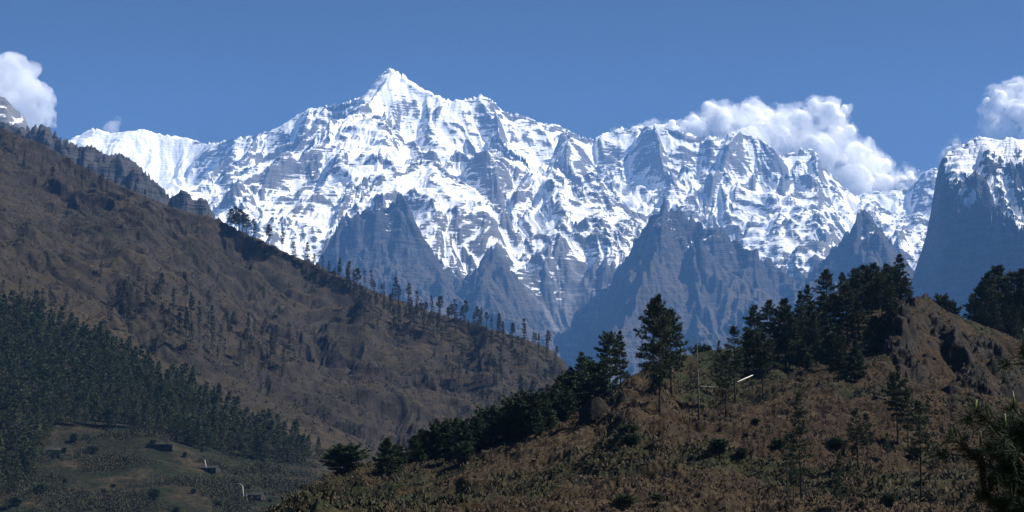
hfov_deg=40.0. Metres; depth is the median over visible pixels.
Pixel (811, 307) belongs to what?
pine tree
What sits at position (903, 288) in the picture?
pine tree
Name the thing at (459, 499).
scrub
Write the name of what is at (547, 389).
fir tree
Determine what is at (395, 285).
pine tree
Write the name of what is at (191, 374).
conifer
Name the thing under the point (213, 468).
stone hut
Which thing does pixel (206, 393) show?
conifer
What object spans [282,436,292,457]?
conifer
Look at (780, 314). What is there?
pine tree
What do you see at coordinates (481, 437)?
young pine
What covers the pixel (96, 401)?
conifer
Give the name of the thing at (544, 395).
young pine
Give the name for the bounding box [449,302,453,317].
pine tree
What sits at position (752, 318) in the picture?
pine tree
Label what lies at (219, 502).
bush
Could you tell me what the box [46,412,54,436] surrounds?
conifer
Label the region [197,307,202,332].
pine tree
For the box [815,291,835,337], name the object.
pine tree
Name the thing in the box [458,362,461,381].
pine tree
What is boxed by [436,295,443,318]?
pine tree
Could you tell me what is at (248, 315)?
pine tree
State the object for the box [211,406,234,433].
conifer
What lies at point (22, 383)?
conifer
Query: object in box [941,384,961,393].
boulder
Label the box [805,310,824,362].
fir tree
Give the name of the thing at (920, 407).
pine tree
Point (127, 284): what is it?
pine tree
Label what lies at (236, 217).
pine tree
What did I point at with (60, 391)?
conifer
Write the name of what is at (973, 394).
boulder
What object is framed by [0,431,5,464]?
conifer
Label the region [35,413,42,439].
conifer
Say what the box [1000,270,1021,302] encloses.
pine tree
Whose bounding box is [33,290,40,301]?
pine tree
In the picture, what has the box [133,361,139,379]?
conifer
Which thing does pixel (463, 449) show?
bush
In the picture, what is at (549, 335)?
pine tree
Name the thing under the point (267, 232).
pine tree
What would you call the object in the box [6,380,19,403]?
conifer
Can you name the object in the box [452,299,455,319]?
pine tree
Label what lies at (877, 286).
pine tree
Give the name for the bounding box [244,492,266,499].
stone hut
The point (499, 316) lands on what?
pine tree
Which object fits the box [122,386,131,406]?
conifer
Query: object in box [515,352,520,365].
pine tree
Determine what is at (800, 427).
fir tree
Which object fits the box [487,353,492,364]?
pine tree
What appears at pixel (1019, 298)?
pine tree
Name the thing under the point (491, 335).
pine tree
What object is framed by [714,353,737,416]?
pine tree
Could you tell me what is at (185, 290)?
pine tree
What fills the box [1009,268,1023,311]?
pine tree
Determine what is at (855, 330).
pine tree
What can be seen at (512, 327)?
pine tree
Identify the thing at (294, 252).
pine tree
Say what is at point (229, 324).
pine tree
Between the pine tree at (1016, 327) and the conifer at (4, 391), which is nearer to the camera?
the pine tree at (1016, 327)
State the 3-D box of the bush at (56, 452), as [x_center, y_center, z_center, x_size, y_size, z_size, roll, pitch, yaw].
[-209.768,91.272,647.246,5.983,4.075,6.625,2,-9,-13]
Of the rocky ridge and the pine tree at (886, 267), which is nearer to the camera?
the pine tree at (886, 267)
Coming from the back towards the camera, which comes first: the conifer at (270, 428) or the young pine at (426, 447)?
the conifer at (270, 428)
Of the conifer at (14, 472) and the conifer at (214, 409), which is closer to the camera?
the conifer at (14, 472)
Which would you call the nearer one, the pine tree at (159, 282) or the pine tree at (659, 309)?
the pine tree at (659, 309)
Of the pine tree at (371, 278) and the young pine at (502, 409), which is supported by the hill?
the young pine at (502, 409)
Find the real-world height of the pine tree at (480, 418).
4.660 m
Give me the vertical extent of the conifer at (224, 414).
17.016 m
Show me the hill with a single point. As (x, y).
(956, 353)
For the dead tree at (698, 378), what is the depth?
180.14 m
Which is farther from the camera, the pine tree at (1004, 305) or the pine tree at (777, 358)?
the pine tree at (1004, 305)
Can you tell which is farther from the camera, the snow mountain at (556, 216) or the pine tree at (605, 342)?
the snow mountain at (556, 216)
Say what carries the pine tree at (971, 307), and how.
on the hill
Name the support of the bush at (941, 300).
on the hill
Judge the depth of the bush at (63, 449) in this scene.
656.68 m
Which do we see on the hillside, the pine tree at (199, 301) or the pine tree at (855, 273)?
the pine tree at (199, 301)
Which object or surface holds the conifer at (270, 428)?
on the hillside
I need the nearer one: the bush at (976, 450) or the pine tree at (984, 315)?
the bush at (976, 450)
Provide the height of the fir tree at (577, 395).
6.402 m
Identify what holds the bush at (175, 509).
on the hillside
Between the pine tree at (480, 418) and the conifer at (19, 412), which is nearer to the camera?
the pine tree at (480, 418)
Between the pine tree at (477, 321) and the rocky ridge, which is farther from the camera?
the rocky ridge
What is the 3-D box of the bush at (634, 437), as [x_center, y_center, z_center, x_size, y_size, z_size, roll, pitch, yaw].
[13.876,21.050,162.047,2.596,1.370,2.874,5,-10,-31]
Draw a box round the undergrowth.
[0,351,330,511]
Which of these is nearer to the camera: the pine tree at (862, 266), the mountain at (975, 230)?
the pine tree at (862, 266)
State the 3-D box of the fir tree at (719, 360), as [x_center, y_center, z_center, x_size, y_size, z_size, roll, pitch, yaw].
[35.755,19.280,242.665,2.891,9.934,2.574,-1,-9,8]
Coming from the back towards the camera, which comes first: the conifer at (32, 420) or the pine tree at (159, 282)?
the pine tree at (159, 282)
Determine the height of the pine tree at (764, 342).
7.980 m
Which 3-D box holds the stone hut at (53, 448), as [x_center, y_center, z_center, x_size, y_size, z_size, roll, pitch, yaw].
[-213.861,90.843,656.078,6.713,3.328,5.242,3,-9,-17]
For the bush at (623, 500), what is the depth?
112.17 m
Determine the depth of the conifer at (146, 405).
710.73 m
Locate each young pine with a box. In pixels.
[370,437,405,473]
[404,434,427,461]
[415,429,436,458]
[419,417,456,453]
[435,439,452,459]
[439,417,461,449]
[449,420,476,449]
[462,416,491,443]
[464,432,478,449]
[467,405,498,440]
[475,425,489,448]
[493,394,526,432]
[506,388,545,430]
[523,409,549,434]
[533,391,558,426]
[541,404,558,427]
[546,383,567,415]
[548,389,580,419]
[557,370,604,411]
[564,355,619,400]
[573,351,593,396]
[735,328,756,367]
[790,339,816,366]
[803,312,842,349]
[817,332,843,367]
[835,347,869,380]
[860,315,887,350]
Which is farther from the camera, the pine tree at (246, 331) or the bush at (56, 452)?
the pine tree at (246, 331)
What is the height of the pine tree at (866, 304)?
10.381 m
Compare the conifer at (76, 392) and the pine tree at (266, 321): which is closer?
the conifer at (76, 392)
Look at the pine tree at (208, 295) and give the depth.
1143.65 m
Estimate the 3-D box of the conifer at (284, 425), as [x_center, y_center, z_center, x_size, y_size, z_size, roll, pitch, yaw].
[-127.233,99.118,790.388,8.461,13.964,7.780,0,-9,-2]
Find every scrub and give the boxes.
[0,126,561,454]
[260,296,1023,511]
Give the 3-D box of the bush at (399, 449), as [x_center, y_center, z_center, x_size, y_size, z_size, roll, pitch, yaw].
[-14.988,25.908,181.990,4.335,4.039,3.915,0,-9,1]
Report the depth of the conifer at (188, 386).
786.32 m
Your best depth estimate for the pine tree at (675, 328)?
235.81 m
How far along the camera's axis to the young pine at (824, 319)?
280.37 m
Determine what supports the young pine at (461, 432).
on the hill
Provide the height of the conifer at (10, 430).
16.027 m
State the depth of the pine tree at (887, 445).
160.97 m
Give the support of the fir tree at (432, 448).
on the hill
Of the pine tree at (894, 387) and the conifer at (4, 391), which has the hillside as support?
the conifer at (4, 391)
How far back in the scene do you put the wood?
804.35 m
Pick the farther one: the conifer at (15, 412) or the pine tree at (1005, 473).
the conifer at (15, 412)
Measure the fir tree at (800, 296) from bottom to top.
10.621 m
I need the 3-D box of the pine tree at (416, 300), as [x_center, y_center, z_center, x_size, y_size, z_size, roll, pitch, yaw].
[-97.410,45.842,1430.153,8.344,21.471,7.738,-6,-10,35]
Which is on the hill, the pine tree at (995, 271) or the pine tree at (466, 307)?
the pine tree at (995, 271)
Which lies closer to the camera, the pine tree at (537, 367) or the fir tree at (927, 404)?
the fir tree at (927, 404)
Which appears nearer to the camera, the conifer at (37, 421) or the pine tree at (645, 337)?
the pine tree at (645, 337)
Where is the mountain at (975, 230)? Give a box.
[907,136,1023,320]
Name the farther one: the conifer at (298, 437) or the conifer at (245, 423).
the conifer at (298, 437)
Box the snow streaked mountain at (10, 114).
[0,97,30,129]
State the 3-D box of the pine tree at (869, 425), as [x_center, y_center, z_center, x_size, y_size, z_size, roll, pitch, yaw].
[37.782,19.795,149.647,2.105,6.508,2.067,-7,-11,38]
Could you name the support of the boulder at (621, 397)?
on the hill
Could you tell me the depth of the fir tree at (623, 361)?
244.59 m
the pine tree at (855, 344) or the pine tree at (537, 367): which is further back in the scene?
the pine tree at (537, 367)
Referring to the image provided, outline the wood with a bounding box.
[0,290,217,420]
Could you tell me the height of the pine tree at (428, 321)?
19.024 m
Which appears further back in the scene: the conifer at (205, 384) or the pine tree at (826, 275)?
the conifer at (205, 384)
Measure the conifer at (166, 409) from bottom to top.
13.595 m
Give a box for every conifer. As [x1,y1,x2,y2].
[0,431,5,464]
[0,467,8,493]
[1,389,11,408]
[1,399,8,414]
[1,407,12,427]
[1,426,9,450]
[2,453,25,490]
[4,425,17,452]
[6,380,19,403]
[7,408,19,434]
[8,421,32,453]
[10,389,31,417]
[12,380,31,406]
[14,408,21,424]
[16,435,33,459]
[19,443,32,470]
[20,447,39,473]
[23,424,47,457]
[23,456,33,478]
[25,417,37,448]
[31,419,45,450]
[32,404,44,432]
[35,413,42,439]
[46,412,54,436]
[57,386,67,404]
[69,386,82,412]
[71,400,84,424]
[87,394,105,425]
[95,393,104,414]
[99,391,110,419]
[106,396,123,427]
[114,385,126,413]
[118,364,136,388]
[120,400,126,421]
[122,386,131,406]
[122,403,132,425]
[123,393,132,415]
[126,376,134,392]
[126,394,141,423]
[128,399,139,426]
[129,385,139,407]
[132,391,142,412]
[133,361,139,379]
[136,399,153,428]
[137,366,144,386]
[138,401,155,424]
[141,357,154,383]
[142,369,156,392]
[162,371,175,398]
[162,401,170,424]
[167,364,178,385]
[170,395,182,418]
[171,386,181,408]
[171,415,182,438]
[179,363,196,389]
[179,381,198,409]
[179,410,191,432]
[179,415,199,444]
[185,372,196,393]
[188,365,199,389]
[189,403,197,429]
[191,419,203,445]
[192,416,204,440]
[195,398,209,418]
[198,417,212,445]
[199,389,208,408]
[201,381,211,399]
[204,397,211,418]
[204,431,214,448]
[208,404,219,427]
[210,414,219,434]
[211,394,220,419]
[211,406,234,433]
[212,383,224,406]
[217,421,229,441]
[218,412,232,435]
[223,391,234,418]
[229,406,237,429]
[230,410,245,436]
[232,416,242,438]
[234,395,241,415]
[236,419,253,448]
[239,407,251,417]
[248,433,257,450]
[251,414,264,433]
[253,413,270,440]
[254,424,261,442]
[256,409,266,435]
[256,429,273,459]
[264,408,273,427]
[266,420,278,450]
[268,425,284,458]
[273,414,284,435]
[279,431,287,453]
[281,421,288,437]
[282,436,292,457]
[285,435,298,462]
[288,419,301,448]
[293,434,305,452]
[294,435,309,460]
[303,435,314,457]
[314,437,322,459]
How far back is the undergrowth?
617.36 m
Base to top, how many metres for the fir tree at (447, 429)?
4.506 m
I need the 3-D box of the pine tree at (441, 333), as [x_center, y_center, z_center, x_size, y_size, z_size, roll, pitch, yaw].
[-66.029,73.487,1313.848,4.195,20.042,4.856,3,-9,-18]
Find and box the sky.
[0,0,1023,186]
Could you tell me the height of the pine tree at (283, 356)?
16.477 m
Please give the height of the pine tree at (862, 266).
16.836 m
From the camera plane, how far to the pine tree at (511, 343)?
1264.38 m
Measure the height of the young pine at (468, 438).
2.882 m
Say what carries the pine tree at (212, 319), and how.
on the hillside
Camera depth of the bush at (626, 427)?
164.52 m
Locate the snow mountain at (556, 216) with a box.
[68,68,937,370]
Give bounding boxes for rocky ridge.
[0,121,215,219]
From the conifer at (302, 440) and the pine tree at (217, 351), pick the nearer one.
the conifer at (302, 440)
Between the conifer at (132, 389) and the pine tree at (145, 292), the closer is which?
the conifer at (132, 389)
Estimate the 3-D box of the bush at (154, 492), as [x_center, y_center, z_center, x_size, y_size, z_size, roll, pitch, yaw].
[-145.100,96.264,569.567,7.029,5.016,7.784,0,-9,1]
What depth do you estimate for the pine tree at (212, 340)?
997.49 m
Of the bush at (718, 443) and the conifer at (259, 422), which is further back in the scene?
the conifer at (259, 422)
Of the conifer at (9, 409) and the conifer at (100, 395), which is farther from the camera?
the conifer at (100, 395)
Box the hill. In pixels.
[272,293,1023,511]
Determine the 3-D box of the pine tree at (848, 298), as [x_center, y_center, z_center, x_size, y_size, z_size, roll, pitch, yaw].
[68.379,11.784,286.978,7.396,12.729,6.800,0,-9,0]
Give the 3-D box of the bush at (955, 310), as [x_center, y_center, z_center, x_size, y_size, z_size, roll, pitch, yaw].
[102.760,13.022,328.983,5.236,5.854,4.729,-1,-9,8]
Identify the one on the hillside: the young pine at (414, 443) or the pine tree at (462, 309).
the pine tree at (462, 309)
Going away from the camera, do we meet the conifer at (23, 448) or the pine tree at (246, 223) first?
the conifer at (23, 448)
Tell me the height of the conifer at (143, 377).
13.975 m
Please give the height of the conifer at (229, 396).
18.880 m
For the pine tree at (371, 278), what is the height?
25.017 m
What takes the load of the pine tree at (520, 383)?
on the hillside
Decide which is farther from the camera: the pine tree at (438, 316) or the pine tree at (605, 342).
the pine tree at (438, 316)
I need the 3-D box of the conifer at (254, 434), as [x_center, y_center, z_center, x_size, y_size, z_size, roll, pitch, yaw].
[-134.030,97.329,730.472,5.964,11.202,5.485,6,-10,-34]
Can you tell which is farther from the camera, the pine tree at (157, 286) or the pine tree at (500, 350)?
the pine tree at (500, 350)
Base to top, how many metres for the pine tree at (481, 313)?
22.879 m
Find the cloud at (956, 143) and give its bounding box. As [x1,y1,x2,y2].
[943,136,977,156]
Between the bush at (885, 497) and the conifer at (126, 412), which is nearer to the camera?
the bush at (885, 497)
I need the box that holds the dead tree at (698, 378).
[692,345,705,419]
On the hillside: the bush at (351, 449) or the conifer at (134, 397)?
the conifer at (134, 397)
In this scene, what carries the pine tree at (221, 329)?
on the hillside
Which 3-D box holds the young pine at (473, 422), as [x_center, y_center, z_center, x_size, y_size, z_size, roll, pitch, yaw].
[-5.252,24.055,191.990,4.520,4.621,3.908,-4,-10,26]
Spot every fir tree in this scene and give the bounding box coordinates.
[425,427,439,458]
[441,425,453,452]
[486,409,499,440]
[543,384,555,416]
[564,367,576,398]
[572,372,585,411]
[612,330,629,384]
[712,340,727,393]
[783,393,817,497]
[794,291,807,328]
[800,284,815,330]
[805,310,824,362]
[830,325,852,371]
[830,453,848,509]
[890,254,914,299]
[924,396,932,422]
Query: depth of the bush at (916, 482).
143.88 m
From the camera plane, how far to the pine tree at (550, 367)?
1258.98 m
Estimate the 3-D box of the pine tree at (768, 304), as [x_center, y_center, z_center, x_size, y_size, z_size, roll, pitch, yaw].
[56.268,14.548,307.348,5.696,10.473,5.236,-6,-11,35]
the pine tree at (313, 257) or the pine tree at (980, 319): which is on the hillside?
the pine tree at (313, 257)
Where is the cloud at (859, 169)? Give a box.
[613,98,894,195]
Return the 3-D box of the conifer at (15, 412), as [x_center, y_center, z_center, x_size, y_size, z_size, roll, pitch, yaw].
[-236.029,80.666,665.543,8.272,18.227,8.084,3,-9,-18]
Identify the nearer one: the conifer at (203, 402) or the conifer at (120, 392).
the conifer at (120, 392)
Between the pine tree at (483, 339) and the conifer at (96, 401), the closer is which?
the conifer at (96, 401)
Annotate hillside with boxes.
[0,128,567,511]
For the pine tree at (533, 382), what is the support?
on the hillside
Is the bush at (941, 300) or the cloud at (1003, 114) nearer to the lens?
the bush at (941, 300)
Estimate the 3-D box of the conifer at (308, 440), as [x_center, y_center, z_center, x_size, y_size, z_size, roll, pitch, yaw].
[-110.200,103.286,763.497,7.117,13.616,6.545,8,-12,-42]
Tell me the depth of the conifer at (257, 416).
774.19 m
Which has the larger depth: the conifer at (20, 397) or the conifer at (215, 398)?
the conifer at (215, 398)
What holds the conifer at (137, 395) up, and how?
on the hillside
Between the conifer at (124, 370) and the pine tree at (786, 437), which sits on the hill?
the pine tree at (786, 437)
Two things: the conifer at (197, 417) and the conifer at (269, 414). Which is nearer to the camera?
the conifer at (197, 417)
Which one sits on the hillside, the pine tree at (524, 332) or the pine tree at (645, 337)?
the pine tree at (524, 332)
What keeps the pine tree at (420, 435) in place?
on the hill
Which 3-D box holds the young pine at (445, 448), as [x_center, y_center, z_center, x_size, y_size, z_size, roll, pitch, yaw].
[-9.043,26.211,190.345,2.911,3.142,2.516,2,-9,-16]
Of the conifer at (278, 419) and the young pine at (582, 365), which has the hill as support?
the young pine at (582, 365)
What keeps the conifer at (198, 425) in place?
on the hillside
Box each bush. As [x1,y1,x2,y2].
[5,496,24,505]
[33,483,48,491]
[50,450,61,457]
[61,447,66,452]
[68,432,78,441]
[82,445,100,453]
[146,488,162,498]
[172,506,179,511]
[214,500,222,506]
[317,447,354,470]
[325,442,372,466]
[383,442,411,467]
[450,441,475,462]
[610,493,639,506]
[617,424,642,432]
[619,433,641,443]
[649,493,665,501]
[690,343,705,353]
[702,345,711,351]
[705,438,732,448]
[734,446,749,456]
[750,418,761,422]
[769,438,785,446]
[826,437,845,445]
[858,501,865,506]
[877,492,899,504]
[911,480,927,485]
[933,293,953,311]
[948,299,961,315]
[969,448,982,454]
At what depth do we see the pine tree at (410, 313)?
1331.29 m
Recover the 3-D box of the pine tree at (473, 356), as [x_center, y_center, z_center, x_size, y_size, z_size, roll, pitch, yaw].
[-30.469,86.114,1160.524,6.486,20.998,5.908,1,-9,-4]
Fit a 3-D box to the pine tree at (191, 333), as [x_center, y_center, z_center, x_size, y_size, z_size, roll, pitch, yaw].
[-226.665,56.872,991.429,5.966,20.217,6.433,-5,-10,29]
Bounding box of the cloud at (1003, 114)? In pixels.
[982,81,1023,139]
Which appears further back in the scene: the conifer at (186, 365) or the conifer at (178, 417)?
the conifer at (186, 365)
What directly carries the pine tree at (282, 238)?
on the hillside
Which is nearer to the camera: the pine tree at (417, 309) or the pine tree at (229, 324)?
the pine tree at (229, 324)
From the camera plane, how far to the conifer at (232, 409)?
770.33 m
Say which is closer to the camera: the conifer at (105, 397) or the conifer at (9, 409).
the conifer at (9, 409)
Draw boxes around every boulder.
[579,397,610,424]
[615,391,626,406]
[871,396,885,399]
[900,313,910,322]
[921,353,935,359]
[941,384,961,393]
[966,392,980,398]
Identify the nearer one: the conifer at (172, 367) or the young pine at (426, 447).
the young pine at (426, 447)
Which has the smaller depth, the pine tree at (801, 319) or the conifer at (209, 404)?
the pine tree at (801, 319)
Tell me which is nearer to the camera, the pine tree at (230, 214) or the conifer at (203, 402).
the conifer at (203, 402)
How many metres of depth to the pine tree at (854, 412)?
149.36 m
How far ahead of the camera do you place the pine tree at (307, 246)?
1520.09 m
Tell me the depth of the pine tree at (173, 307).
1057.32 m
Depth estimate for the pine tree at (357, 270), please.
1502.01 m
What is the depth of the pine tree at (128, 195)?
1359.82 m
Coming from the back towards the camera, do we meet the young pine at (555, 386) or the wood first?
the wood
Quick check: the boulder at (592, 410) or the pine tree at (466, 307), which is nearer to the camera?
the boulder at (592, 410)
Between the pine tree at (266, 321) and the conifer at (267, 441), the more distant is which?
the pine tree at (266, 321)
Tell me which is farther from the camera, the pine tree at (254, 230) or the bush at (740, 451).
the pine tree at (254, 230)
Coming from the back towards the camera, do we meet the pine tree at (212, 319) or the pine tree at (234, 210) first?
the pine tree at (234, 210)
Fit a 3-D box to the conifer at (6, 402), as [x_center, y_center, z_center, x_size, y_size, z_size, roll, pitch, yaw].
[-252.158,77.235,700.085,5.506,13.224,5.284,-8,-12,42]
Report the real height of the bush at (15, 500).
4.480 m
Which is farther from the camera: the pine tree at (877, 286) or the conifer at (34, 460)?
the conifer at (34, 460)
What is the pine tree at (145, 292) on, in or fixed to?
on the hillside
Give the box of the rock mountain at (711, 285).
[316,193,914,384]
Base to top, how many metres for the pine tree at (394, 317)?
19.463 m
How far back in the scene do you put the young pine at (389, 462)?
179.42 m
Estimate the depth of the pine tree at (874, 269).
327.55 m
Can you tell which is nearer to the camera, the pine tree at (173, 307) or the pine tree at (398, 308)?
the pine tree at (173, 307)
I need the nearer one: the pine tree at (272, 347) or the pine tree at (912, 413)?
the pine tree at (912, 413)
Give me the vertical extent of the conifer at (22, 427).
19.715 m
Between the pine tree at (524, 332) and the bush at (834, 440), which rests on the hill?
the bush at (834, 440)
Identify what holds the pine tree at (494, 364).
on the hillside
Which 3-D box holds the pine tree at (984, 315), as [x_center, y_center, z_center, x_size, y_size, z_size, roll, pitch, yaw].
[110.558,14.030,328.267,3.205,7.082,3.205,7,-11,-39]
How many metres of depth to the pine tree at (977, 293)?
339.72 m
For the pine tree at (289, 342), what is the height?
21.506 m
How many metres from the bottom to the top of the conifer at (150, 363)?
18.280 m
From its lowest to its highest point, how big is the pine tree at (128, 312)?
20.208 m
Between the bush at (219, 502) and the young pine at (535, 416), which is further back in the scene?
the bush at (219, 502)
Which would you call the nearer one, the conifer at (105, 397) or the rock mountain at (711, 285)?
the conifer at (105, 397)
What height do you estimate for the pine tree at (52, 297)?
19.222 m
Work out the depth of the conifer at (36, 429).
640.71 m
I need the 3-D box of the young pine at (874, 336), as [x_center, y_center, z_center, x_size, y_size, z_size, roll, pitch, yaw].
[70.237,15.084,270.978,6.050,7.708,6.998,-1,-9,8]
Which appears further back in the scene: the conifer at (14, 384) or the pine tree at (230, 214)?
the pine tree at (230, 214)
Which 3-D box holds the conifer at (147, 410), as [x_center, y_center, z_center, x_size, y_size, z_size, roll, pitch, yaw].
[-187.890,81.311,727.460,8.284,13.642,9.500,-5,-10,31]
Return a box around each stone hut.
[46,447,60,453]
[146,444,173,449]
[197,465,220,472]
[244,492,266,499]
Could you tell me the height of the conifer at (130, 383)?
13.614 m
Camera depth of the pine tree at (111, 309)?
936.72 m
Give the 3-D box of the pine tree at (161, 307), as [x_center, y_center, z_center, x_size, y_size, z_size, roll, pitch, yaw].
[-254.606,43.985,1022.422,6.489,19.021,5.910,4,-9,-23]
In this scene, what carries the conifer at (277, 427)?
on the hillside
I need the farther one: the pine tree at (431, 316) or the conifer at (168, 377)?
the pine tree at (431, 316)
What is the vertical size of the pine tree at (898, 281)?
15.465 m
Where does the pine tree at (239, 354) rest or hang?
on the hillside
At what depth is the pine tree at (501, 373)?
1122.69 m
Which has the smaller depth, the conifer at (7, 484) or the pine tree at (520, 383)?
the conifer at (7, 484)
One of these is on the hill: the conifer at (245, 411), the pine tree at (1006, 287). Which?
the pine tree at (1006, 287)
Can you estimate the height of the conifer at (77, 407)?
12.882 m
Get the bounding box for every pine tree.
[0,280,5,298]
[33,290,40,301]
[47,292,54,313]
[62,293,69,315]
[108,302,112,325]
[117,279,120,300]
[123,279,128,293]
[126,190,130,210]
[126,303,132,331]
[136,268,140,280]
[143,284,148,312]
[153,284,160,309]
[157,281,161,306]
[158,273,164,298]
[158,304,165,328]
[169,313,174,324]
[170,293,175,309]
[176,312,182,323]
[183,285,188,306]
[184,316,189,342]
[187,323,193,349]
[188,296,195,322]
[194,300,201,326]
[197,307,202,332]
[205,290,210,313]
[207,305,215,333]
[209,315,215,338]
[210,334,215,355]
[216,345,218,366]
[218,324,223,349]
[225,208,234,225]
[226,320,230,342]
[230,206,239,218]
[232,208,243,229]
[233,212,239,230]
[238,342,242,359]
[239,212,246,229]
[241,213,251,231]
[242,328,249,353]
[245,342,251,366]
[246,312,250,337]
[251,218,257,239]
[252,318,256,334]
[260,326,265,346]
[262,317,267,335]
[265,224,272,243]
[270,340,275,367]
[280,231,284,244]
[281,345,285,365]
[286,334,291,353]
[291,241,297,263]
[304,241,310,269]
[311,253,316,271]
[353,268,361,294]
[363,289,367,298]
[368,270,373,289]
[392,277,399,297]
[392,316,396,335]
[396,305,402,321]
[406,283,411,302]
[408,304,412,319]
[413,429,425,461]
[414,291,419,303]
[414,304,419,313]
[422,309,426,330]
[426,317,430,335]
[429,310,433,321]
[435,314,439,323]
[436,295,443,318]
[440,325,442,344]
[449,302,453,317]
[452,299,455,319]
[458,318,462,339]
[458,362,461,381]
[460,306,464,316]
[463,300,469,318]
[465,363,470,387]
[472,348,477,371]
[472,413,488,437]
[474,309,480,324]
[479,307,483,326]
[482,332,486,357]
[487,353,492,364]
[489,330,494,355]
[492,357,496,383]
[496,315,501,331]
[498,343,503,366]
[500,367,502,385]
[509,340,513,355]
[510,322,515,332]
[512,348,516,359]
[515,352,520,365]
[518,376,524,388]
[522,324,526,343]
[530,380,536,392]
[536,362,539,382]
[544,330,550,348]
[545,341,548,361]
[548,360,553,376]
[551,377,565,393]
[593,330,624,391]
[633,298,672,395]
[642,293,678,411]
[657,307,691,394]
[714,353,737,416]
[721,325,747,402]
[742,304,767,337]
[747,330,775,398]
[752,328,769,364]
[757,299,781,332]
[762,322,788,367]
[768,298,801,369]
[777,305,800,369]
[780,433,794,494]
[787,453,799,503]
[792,308,810,341]
[796,301,819,346]
[811,269,840,310]
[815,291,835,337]
[818,293,849,334]
[831,283,862,343]
[834,272,850,307]
[843,267,873,300]
[844,278,870,341]
[844,407,868,469]
[846,339,865,365]
[855,264,876,310]
[855,412,877,469]
[858,284,882,317]
[861,262,889,301]
[867,271,897,322]
[879,276,901,315]
[880,369,909,444]
[881,263,899,297]
[882,432,892,463]
[890,266,905,299]
[896,389,916,448]
[898,276,912,304]
[901,399,938,499]
[926,329,1023,511]
[963,292,983,322]
[971,264,1023,332]
[973,272,1003,330]
[973,284,997,322]
[977,312,982,324]
[979,301,991,326]
[987,299,1004,330]
[995,276,1022,333]
[998,301,1015,338]
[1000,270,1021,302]
[1005,304,1023,338]
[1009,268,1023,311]
[1015,278,1023,339]
[1016,306,1023,339]
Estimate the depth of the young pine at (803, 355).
270.48 m
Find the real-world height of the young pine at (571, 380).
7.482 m
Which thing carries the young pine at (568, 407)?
on the hill
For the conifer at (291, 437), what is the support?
on the hillside
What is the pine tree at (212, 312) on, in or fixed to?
on the hillside
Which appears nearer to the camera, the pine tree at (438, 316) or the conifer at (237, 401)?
the conifer at (237, 401)
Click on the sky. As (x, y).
(913, 78)
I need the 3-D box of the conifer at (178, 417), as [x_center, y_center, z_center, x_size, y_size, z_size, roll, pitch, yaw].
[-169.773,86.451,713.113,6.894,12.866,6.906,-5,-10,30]
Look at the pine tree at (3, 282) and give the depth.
891.48 m
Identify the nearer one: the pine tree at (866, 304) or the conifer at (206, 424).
the pine tree at (866, 304)
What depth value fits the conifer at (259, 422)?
764.99 m
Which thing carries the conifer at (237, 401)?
on the hillside
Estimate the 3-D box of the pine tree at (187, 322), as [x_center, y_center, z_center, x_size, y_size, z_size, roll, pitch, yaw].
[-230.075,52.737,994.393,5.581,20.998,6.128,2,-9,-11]
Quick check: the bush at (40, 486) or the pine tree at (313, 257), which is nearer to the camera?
the bush at (40, 486)
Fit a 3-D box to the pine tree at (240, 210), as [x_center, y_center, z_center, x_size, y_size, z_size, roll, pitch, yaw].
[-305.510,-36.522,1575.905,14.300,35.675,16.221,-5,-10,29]
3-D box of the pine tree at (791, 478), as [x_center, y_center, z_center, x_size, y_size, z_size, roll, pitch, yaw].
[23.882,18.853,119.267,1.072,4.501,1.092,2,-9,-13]
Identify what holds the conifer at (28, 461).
on the hillside
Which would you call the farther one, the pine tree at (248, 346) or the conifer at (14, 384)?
the pine tree at (248, 346)
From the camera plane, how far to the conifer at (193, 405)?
742.03 m
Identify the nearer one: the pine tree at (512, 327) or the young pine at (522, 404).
the young pine at (522, 404)
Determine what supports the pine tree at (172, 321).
on the hillside
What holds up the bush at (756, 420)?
on the hill
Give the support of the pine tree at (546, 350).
on the hillside
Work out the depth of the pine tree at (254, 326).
1159.56 m
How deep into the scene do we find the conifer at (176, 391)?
776.83 m
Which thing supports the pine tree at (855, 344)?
on the hill
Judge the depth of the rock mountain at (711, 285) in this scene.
7771.47 m
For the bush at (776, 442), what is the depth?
165.40 m
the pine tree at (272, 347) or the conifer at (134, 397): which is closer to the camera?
the conifer at (134, 397)
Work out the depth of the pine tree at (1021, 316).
332.75 m
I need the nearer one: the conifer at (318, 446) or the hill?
the hill
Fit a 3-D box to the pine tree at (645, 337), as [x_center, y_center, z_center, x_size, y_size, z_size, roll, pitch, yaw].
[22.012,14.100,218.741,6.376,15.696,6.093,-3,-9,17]
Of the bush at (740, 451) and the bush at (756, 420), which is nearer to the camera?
the bush at (740, 451)
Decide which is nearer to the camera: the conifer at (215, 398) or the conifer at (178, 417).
the conifer at (178, 417)
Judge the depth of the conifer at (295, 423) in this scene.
766.27 m

